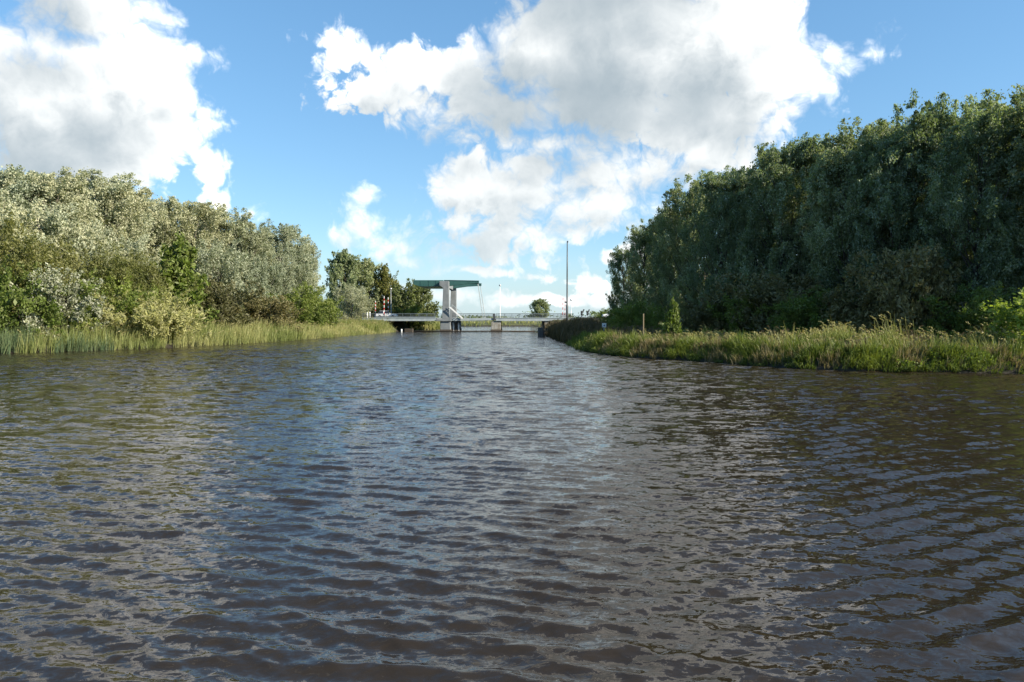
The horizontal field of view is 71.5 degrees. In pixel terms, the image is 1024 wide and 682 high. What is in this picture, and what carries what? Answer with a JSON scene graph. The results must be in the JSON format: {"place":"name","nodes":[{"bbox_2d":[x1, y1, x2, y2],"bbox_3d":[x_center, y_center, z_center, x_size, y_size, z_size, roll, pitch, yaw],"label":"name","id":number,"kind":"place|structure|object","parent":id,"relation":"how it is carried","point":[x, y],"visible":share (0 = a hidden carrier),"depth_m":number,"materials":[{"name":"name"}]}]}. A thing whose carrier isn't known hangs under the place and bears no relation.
{"place":"outdoors","nodes":[
{"label":"outdoors","id":0,"kind":"place"},
{"bbox_2d":[400,331,534,331],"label":"floating boom","id":1,"kind":"object","parent":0,"point":[471,331],"visible":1,"depth_m":136.39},
{"bbox_2d":[0,326,1023,681],"bbox_3d":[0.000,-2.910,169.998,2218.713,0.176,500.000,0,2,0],"label":"water","id":2,"kind":"structure","parent":0,"point":[488,504],"depth_m":9.98,"materials":[{"name":"black liquid"}]},
{"bbox_2d":[538,325,550,336],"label":"mooring wall","id":3,"kind":"structure","parent":2,"relation":"in","point":[541,331],"depth_m":101.39,"materials":[{"name":"metal"}]},
{"bbox_2d":[0,317,1023,373],"bbox_3d":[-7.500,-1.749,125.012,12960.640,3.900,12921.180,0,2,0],"label":"ground","id":4,"kind":"structure","parent":0,"point":[400,325],"depth_m":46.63,"materials":[{"name":"green plant"}]},
{"bbox_2d":[0,188,10,206],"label":"silver poplar","id":5,"kind":"object","parent":4,"relation":"on","point":[2,190],"visible":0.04,"depth_m":67.07,"materials":[{"name":"green plant"}]},
{"bbox_2d":[0,164,56,223],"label":"silver poplar","id":6,"kind":"object","parent":4,"relation":"on","point":[22,185],"visible":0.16,"depth_m":72.78,"materials":[{"name":"green plant"}]},
{"bbox_2d":[6,164,60,202],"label":"silver poplar","id":7,"kind":"object","parent":4,"relation":"on","point":[29,172],"depth_m":90.75,"materials":[{"name":"green plant"}]},
{"bbox_2d":[0,255,71,339],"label":"green bush","id":8,"kind":"object","parent":4,"relation":"on","point":[50,313],"visible":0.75,"depth_m":56.74,"materials":[{"name":"green plant"}]},
{"bbox_2d":[0,211,78,328],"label":"olive willow","id":9,"kind":"object","parent":4,"relation":"on","point":[29,251],"visible":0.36,"depth_m":59.48,"materials":[{"name":"green plant"}]},
{"bbox_2d":[0,197,87,287],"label":"silver poplar","id":10,"kind":"object","parent":4,"relation":"on","point":[24,217],"visible":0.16,"depth_m":65.00,"materials":[{"name":"green plant"}]},
{"bbox_2d":[0,166,107,246],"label":"silver poplar","id":11,"kind":"object","parent":4,"relation":"on","point":[48,185],"visible":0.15,"depth_m":75.51,"materials":[{"name":"green plant"}]},
{"bbox_2d":[0,193,108,279],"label":"silver poplar","id":12,"kind":"object","parent":4,"relation":"on","point":[52,221],"visible":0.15,"depth_m":69.15,"materials":[{"name":"green plant"}]},
{"bbox_2d":[0,315,113,353],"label":"blue green reeds","id":13,"kind":"object","parent":4,"relation":"on","point":[6,342],"visible":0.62,"depth_m":56.60,"materials":[{"name":"plant"}]},
{"bbox_2d":[6,262,110,339],"bbox_3d":[-38.965,-3.114,60.194,8.793,6.870,8.075,-1,2,-30],"label":"white bush","id":14,"kind":"object","parent":4,"relation":"on","point":[51,281],"visible":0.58,"depth_m":58.86,"materials":[{"name":"green plant"}]},
{"bbox_2d":[33,219,134,280],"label":"silver poplar","id":15,"kind":"object","parent":4,"relation":"on","point":[88,234],"visible":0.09,"depth_m":71.63,"materials":[{"name":"green plant"}]},
{"bbox_2d":[22,235,149,326],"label":"olive willow","id":16,"kind":"object","parent":4,"relation":"on","point":[105,270],"visible":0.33,"depth_m":65.56,"materials":[{"name":"green plant"}]},
{"bbox_2d":[47,265,158,337],"bbox_3d":[-37.580,-3.302,64.379,9.903,7.104,9.672,1,2,19],"label":"green bush","id":17,"kind":"object","parent":4,"relation":"on","point":[129,303],"visible":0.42,"depth_m":63.39,"materials":[{"name":"green plant"}]},
{"bbox_2d":[42,166,164,266],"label":"silver poplar","id":18,"kind":"object","parent":4,"relation":"on","point":[96,180],"visible":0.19,"depth_m":82.74,"materials":[{"name":"green plant"}]},
{"bbox_2d":[85,226,162,278],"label":"silver poplar","id":19,"kind":"object","parent":4,"relation":"on","point":[129,243],"visible":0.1,"depth_m":78.19,"materials":[{"name":"green plant"}]},
{"bbox_2d":[86,180,169,277],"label":"silver poplar","id":20,"kind":"object","parent":4,"relation":"on","point":[131,231],"visible":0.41,"depth_m":82.38,"materials":[{"name":"green plant"}]},
{"bbox_2d":[101,280,180,327],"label":"green bush","id":21,"kind":"object","parent":4,"relation":"on","point":[144,293],"visible":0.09,"depth_m":68.43,"materials":[{"name":"green plant"}]},
{"bbox_2d":[103,248,197,300],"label":"olive willow","id":22,"kind":"object","parent":4,"relation":"on","point":[148,271],"visible":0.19,"depth_m":70.20,"materials":[{"name":"green plant"}]},
{"bbox_2d":[93,287,211,339],"bbox_3d":[-34.971,-2.489,66.832,11.232,5.529,11.309,1,2,27],"label":"willow bush","id":23,"kind":"object","parent":4,"relation":"on","point":[155,313],"visible":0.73,"depth_m":64.73,"materials":[{"name":"green plant"}]},
{"bbox_2d":[143,198,181,253],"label":"silver poplar","id":24,"kind":"object","parent":4,"relation":"on","point":[162,205],"visible":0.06,"depth_m":91.66,"materials":[{"name":"green plant"}]},
{"bbox_2d":[150,231,218,325],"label":"conical tree","id":25,"kind":"object","parent":4,"relation":"on","point":[179,255],"visible":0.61,"depth_m":73.73,"materials":[{"name":"green plant"}]},
{"bbox_2d":[149,196,242,283],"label":"silver poplar","id":26,"kind":"object","parent":4,"relation":"on","point":[203,212],"visible":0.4,"depth_m":92.04,"materials":[{"name":"green plant"}]},
{"bbox_2d":[15,313,395,352],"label":"yellow reeds","id":27,"kind":"object","parent":4,"relation":"on","point":[248,332],"visible":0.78,"depth_m":70.97,"materials":[{"name":"plant"}]},
{"bbox_2d":[198,293,225,327],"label":"green bush","id":28,"kind":"object","parent":4,"relation":"on","point":[215,318],"visible":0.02,"depth_m":77.28,"materials":[{"name":"green plant"}]},
{"bbox_2d":[190,206,269,290],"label":"silver poplar","id":29,"kind":"object","parent":4,"relation":"on","point":[225,223],"visible":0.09,"depth_m":99.39,"materials":[{"name":"green plant"}]},
{"bbox_2d":[189,237,271,319],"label":"silver poplar","id":30,"kind":"object","parent":4,"relation":"on","point":[231,268],"visible":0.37,"depth_m":88.36,"materials":[{"name":"green plant"}]},
{"bbox_2d":[194,275,267,329],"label":"brown bush","id":31,"kind":"object","parent":4,"relation":"on","point":[224,304],"visible":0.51,"depth_m":78.16,"materials":[{"name":"green plant"}]},
{"bbox_2d":[211,220,288,299],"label":"silver poplar","id":32,"kind":"object","parent":4,"relation":"on","point":[256,238],"visible":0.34,"depth_m":99.24,"materials":[{"name":"green plant"}]},
{"bbox_2d":[224,285,279,320],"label":"green bush","id":33,"kind":"object","parent":4,"relation":"on","point":[266,294],"visible":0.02,"depth_m":93.80,"materials":[{"name":"green plant"}]},
{"bbox_2d":[224,252,291,316],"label":"silver poplar","id":34,"kind":"object","parent":4,"relation":"on","point":[263,271],"visible":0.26,"depth_m":96.38,"materials":[{"name":"green plant"}]},
{"bbox_2d":[232,292,303,331],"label":"brown bush","id":35,"kind":"object","parent":4,"relation":"on","point":[266,311],"visible":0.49,"depth_m":86.50,"materials":[{"name":"green plant"}]},
{"bbox_2d":[264,252,315,315],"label":"silver poplar","id":36,"kind":"object","parent":4,"relation":"on","point":[290,268],"visible":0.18,"depth_m":105.08,"materials":[{"name":"green plant"}]},
{"bbox_2d":[257,218,326,302],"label":"silver poplar","id":37,"kind":"object","parent":4,"relation":"on","point":[290,233],"visible":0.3,"depth_m":111.69,"materials":[{"name":"green plant"}]},
{"bbox_2d":[271,281,344,327],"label":"green bush","id":38,"kind":"object","parent":4,"relation":"on","point":[310,303],"visible":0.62,"depth_m":101.55,"materials":[{"name":"green plant"}]},
{"bbox_2d":[292,239,325,298],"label":"silver poplar","id":39,"kind":"object","parent":4,"relation":"on","point":[313,252],"visible":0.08,"depth_m":117.12,"materials":[{"name":"green plant"}]},
{"bbox_2d":[322,248,364,317],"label":"tall tree","id":40,"kind":"object","parent":4,"relation":"on","point":[342,269],"visible":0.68,"depth_m":165.83,"materials":[{"name":"green plant"}]},
{"bbox_2d":[332,283,374,317],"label":"silver poplar","id":41,"kind":"object","parent":4,"relation":"on","point":[360,307],"visible":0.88,"depth_m":150.40,"materials":[{"name":"green plant"}]},
{"bbox_2d":[336,316,392,332],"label":"brown reeds","id":42,"kind":"object","parent":4,"relation":"on","point":[364,322],"visible":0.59,"depth_m":125.33,"materials":[{"name":"plant"}]},
{"bbox_2d":[351,258,385,317],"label":"tall tree","id":43,"kind":"object","parent":4,"relation":"on","point":[368,282],"visible":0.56,"depth_m":169.55,"materials":[{"name":"green plant"}]},
{"bbox_2d":[369,262,398,317],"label":"column poplar","id":44,"kind":"object","parent":4,"relation":"on","point":[384,274],"depth_m":170.14,"materials":[{"name":"green plant"}]},
{"bbox_2d":[377,297,394,311],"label":"round tree","id":45,"kind":"object","parent":4,"relation":"on","point":[382,307],"visible":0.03,"depth_m":165.22,"materials":[{"name":"green plant"}]},
{"bbox_2d":[395,303,430,326],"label":"green bush","id":46,"kind":"object","parent":4,"relation":"on","point":[415,323],"visible":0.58,"depth_m":153.51,"materials":[{"name":"green plant"}]},
{"bbox_2d":[385,278,441,324],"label":"round tree","id":47,"kind":"object","parent":4,"relation":"on","point":[418,295],"visible":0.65,"depth_m":157.63,"materials":[{"name":"green plant"}]},
{"bbox_2d":[362,280,573,330],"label":"drawbridge","id":48,"kind":"object","parent":4,"relation":"on","point":[449,320],"visible":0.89,"depth_m":138.01,"materials":[{"name":"metal"}]},
{"bbox_2d":[376,311,397,316],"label":"white car","id":49,"kind":"object","parent":48,"relation":"on","point":[387,315],"visible":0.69,"depth_m":141.88,"materials":[{"name":"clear metal"}]},
{"bbox_2d":[404,320,541,329],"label":"reeds","id":50,"kind":"object","parent":4,"relation":"on","point":[435,325],"visible":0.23,"depth_m":165.53,"materials":[{"name":"green plant"}]},
{"bbox_2d":[436,310,599,317],"bbox_3d":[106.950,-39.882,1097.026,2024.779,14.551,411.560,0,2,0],"label":"trees","id":51,"kind":"object","parent":4,"relation":"on","point":[569,315],"visible":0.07,"depth_m":1041.62,"materials":[{"name":"plant"}]},
{"bbox_2d":[528,298,550,322],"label":"tall tree","id":52,"kind":"object","parent":4,"relation":"on","point":[538,304],"visible":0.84,"depth_m":230.62,"materials":[{"name":"green plant"}]},
{"bbox_2d":[565,241,567,321],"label":"tall mast","id":53,"kind":"object","parent":4,"relation":"on","point":[566,302],"visible":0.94,"depth_m":125.69,"materials":[{"name":"metal"}]},
{"bbox_2d":[544,315,604,331],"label":"bridge end reeds","id":54,"kind":"object","parent":4,"relation":"on","point":[547,325],"visible":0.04,"depth_m":134.74,"materials":[{"name":"green plant"}]},
{"bbox_2d":[564,330,605,350],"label":"shaded grass","id":55,"kind":"structure","parent":4,"relation":"on","point":[581,336],"depth_m":66.80,"materials":[{"name":"green plant"}]},
{"bbox_2d":[592,307,608,317],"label":"green bush","id":56,"kind":"object","parent":4,"relation":"on","point":[602,311],"visible":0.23,"depth_m":177.42,"materials":[{"name":"green plant"}]},
{"bbox_2d":[545,314,662,342],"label":"shaded reeds","id":57,"kind":"object","parent":4,"relation":"on","point":[561,331],"visible":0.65,"depth_m":82.08,"materials":[{"name":"green plant"}]},
{"bbox_2d":[599,307,630,324],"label":"green bush","id":58,"kind":"object","parent":4,"relation":"on","point":[607,318],"visible":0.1,"depth_m":85.67,"materials":[{"name":"green plant"}]},
{"bbox_2d":[605,245,642,314],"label":"grey poplar","id":59,"kind":"object","parent":4,"relation":"on","point":[616,280],"visible":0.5,"depth_m":103.86,"materials":[{"name":"green plant"}]},
{"bbox_2d":[608,296,668,331],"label":"green bush","id":60,"kind":"object","parent":4,"relation":"on","point":[633,312],"visible":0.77,"depth_m":71.55,"materials":[{"name":"green plant"}]},
{"bbox_2d":[616,224,663,322],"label":"grey poplar","id":61,"kind":"object","parent":4,"relation":"on","point":[639,242],"visible":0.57,"depth_m":99.15,"materials":[{"name":"green plant"}]},
{"bbox_2d":[628,219,683,326],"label":"grey poplar","id":62,"kind":"object","parent":4,"relation":"on","point":[641,220],"visible":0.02,"depth_m":106.39,"materials":[{"name":"green plant"}]},
{"bbox_2d":[640,203,689,324],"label":"grey poplar","id":63,"kind":"object","parent":4,"relation":"on","point":[658,277],"visible":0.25,"depth_m":90.60,"materials":[{"name":"green plant"}]},
{"bbox_2d":[661,297,682,337],"bbox_3d":[12.116,-1.464,53.914,1.746,3.796,1.673,-1,2,-29],"label":"young alder","id":64,"kind":"object","parent":4,"relation":"on","point":[672,322],"visible":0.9,"depth_m":53.73,"materials":[{"name":"green plant"}]},
{"bbox_2d":[649,177,727,325],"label":"grey poplar","id":65,"kind":"object","parent":4,"relation":"on","point":[678,247],"visible":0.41,"depth_m":85.30,"materials":[{"name":"green plant"}]},
{"bbox_2d":[662,202,719,327],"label":"grey poplar","id":66,"kind":"object","parent":4,"relation":"on","point":[698,239],"depth_m":94.47,"materials":[{"name":"green plant"}]},
{"bbox_2d":[678,289,757,334],"bbox_3d":[18.766,-2.416,65.930,8.060,4.741,8.009,0,2,10],"label":"brown bush","id":67,"kind":"object","parent":4,"relation":"on","point":[699,318],"visible":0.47,"depth_m":64.75,"materials":[{"name":"green plant"}]},
{"bbox_2d":[675,165,765,304],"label":"grey poplar","id":68,"kind":"object","parent":4,"relation":"on","point":[714,184],"visible":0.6,"depth_m":73.69,"materials":[{"name":"green plant"}]},
{"bbox_2d":[704,288,781,333],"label":"green bush","id":69,"kind":"object","parent":4,"relation":"on","point":[731,310],"visible":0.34,"depth_m":62.22,"materials":[{"name":"green plant"}]},
{"bbox_2d":[709,141,795,304],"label":"grey poplar","id":70,"kind":"object","parent":4,"relation":"on","point":[743,199],"visible":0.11,"depth_m":73.20,"materials":[{"name":"green plant"}]},
{"bbox_2d":[709,269,826,333],"bbox_3d":[23.246,-3.164,62.041,10.534,6.507,10.602,2,3,43],"label":"brown bush","id":71,"kind":"object","parent":4,"relation":"on","point":[765,295],"visible":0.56,"depth_m":60.41,"materials":[{"name":"green plant"}]},
{"bbox_2d":[726,132,838,298],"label":"grey poplar","id":72,"kind":"object","parent":4,"relation":"on","point":[770,158],"visible":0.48,"depth_m":67.91,"materials":[{"name":"green plant"}]},
{"bbox_2d":[575,330,1023,370],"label":"green weeds","id":73,"kind":"object","parent":4,"relation":"on","point":[969,357],"visible":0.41,"depth_m":36.55,"materials":[{"name":"green plant"}]},
{"bbox_2d":[747,133,855,306],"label":"grey poplar","id":74,"kind":"object","parent":4,"relation":"on","point":[818,149],"visible":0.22,"depth_m":67.19,"materials":[{"name":"green plant"}]},
{"bbox_2d":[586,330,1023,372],"bbox_3d":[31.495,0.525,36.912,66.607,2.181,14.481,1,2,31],"label":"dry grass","id":75,"kind":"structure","parent":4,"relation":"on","point":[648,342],"depth_m":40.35,"materials":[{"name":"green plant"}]},
{"bbox_2d":[586,330,1023,358],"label":"dull weeds","id":76,"kind":"object","parent":4,"relation":"on","point":[824,347],"visible":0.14,"depth_m":38.70,"materials":[{"name":"brown plant"}]},
{"bbox_2d":[766,285,866,336],"bbox_3d":[24.388,-2.134,56.301,7.872,4.706,7.688,0,2,9],"label":"green bush","id":77,"kind":"object","parent":4,"relation":"on","point":[810,313],"visible":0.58,"depth_m":55.83,"materials":[{"name":"green plant"}]},
{"bbox_2d":[613,317,1023,356],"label":"plumed reeds","id":78,"kind":"object","parent":4,"relation":"on","point":[837,331],"visible":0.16,"depth_m":41.46,"materials":[{"name":"green plant"}]},
{"bbox_2d":[647,322,1005,354],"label":"brown weeds","id":79,"kind":"object","parent":4,"relation":"on","point":[908,336],"visible":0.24,"depth_m":41.24,"materials":[{"name":"plant"}]},
{"bbox_2d":[636,324,1023,353],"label":"tall weeds","id":80,"kind":"object","parent":4,"relation":"on","point":[803,341],"visible":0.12,"depth_m":41.62,"materials":[{"name":"green plant"}]},
{"bbox_2d":[650,324,1022,340],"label":"bank grass","id":81,"kind":"structure","parent":4,"relation":"on","point":[728,332],"depth_m":55.59,"materials":[{"name":"green plant"}]},
{"bbox_2d":[795,127,908,309],"bbox_3d":[29.206,-9.226,60.997,9.264,18.583,8.997,0,2,-3],"label":"grey poplar","id":82,"kind":"object","parent":4,"relation":"on","point":[825,265],"visible":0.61,"depth_m":59.92,"materials":[{"name":"green plant"}]},
{"bbox_2d":[809,279,903,334],"bbox_3d":[26.078,-2.085,52.874,7.757,5.010,7.807,1,2,26],"label":"brown bush","id":83,"kind":"object","parent":4,"relation":"on","point":[847,309],"visible":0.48,"depth_m":52.60,"materials":[{"name":"green plant"}]},
{"bbox_2d":[802,114,933,298],"bbox_3d":[31.658,-10.037,61.924,10.882,20.083,10.585,2,3,43],"label":"grey poplar","id":84,"kind":"object","parent":4,"relation":"on","point":[883,127],"visible":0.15,"depth_m":60.94,"materials":[{"name":"green plant"}]},
{"bbox_2d":[836,107,925,260],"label":"grey poplar","id":85,"kind":"object","parent":4,"relation":"on","point":[895,127],"depth_m":68.64,"materials":[{"name":"green plant"}]},
{"bbox_2d":[872,311,916,336],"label":"leaning reeds","id":86,"kind":"object","parent":4,"relation":"on","point":[894,322],"visible":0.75,"depth_m":43.72,"materials":[{"name":"green plant"}]},
{"bbox_2d":[835,88,961,316],"bbox_3d":[31.494,-9.827,58.005,9.205,19.965,9.479,1,2,16],"label":"grey poplar","id":87,"kind":"object","parent":4,"relation":"on","point":[905,196],"visible":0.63,"depth_m":56.78,"materials":[{"name":"green plant"}]},
{"bbox_2d":[842,241,981,337],"bbox_3d":[28.698,-3.392,50.441,8.830,7.790,8.773,0,2,11],"label":"brown bush","id":88,"kind":"object","parent":4,"relation":"on","point":[906,285],"visible":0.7,"depth_m":49.04,"materials":[{"name":"green plant"}]},
{"bbox_2d":[887,91,1000,295],"bbox_3d":[35.856,-9.861,58.633,11.470,20.038,10.292,1,2,18],"label":"grey poplar","id":89,"kind":"object","parent":4,"relation":"on","point":[947,120],"visible":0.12,"depth_m":56.50,"materials":[{"name":"green plant"}]},
{"bbox_2d":[904,99,1006,334],"bbox_3d":[41.557,-10.666,66.067,11.982,21.297,13.352,2,3,41],"label":"grey poplar","id":90,"kind":"object","parent":4,"relation":"on","point":[955,105],"depth_m":62.27,"materials":[{"name":"green plant"}]},
{"bbox_2d":[906,103,1023,325],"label":"grey poplar","id":91,"kind":"object","parent":4,"relation":"on","point":[975,138],"visible":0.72,"depth_m":50.26,"materials":[{"name":"green plant"}]},
{"bbox_2d":[911,280,1023,340],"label":"green bush","id":92,"kind":"object","parent":4,"relation":"on","point":[971,313],"visible":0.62,"depth_m":46.76,"materials":[{"name":"green plant"}]},
{"bbox_2d":[955,95,981,238],"bbox_3d":[42.686,-10.839,62.392,11.254,21.639,10.929,1,2,18],"label":"grey poplar","id":93,"kind":"object","parent":4,"relation":"on","point":[975,103],"depth_m":61.89,"materials":[{"name":"green plant"}]},
{"bbox_2d":[939,85,1023,330],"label":"grey poplar","id":94,"kind":"object","parent":4,"relation":"on","point":[986,105],"visible":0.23,"depth_m":51.49,"materials":[{"name":"green plant"}]},
{"bbox_2d":[978,287,1023,344],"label":"fresh bush","id":95,"kind":"object","parent":4,"relation":"on","point":[1013,317],"visible":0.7,"depth_m":39.30,"materials":[{"name":"green plant"}]},
{"bbox_2d":[979,83,1023,332],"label":"grey poplar","id":96,"kind":"object","parent":4,"relation":"on","point":[1019,242],"visible":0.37,"depth_m":49.38,"materials":[{"name":"green plant"}]},
{"bbox_2d":[0,0,1023,316],"label":"sky","id":97,"kind":"structure","parent":0,"point":[475,140],"materials":[{"name":"blue"}]}
]}

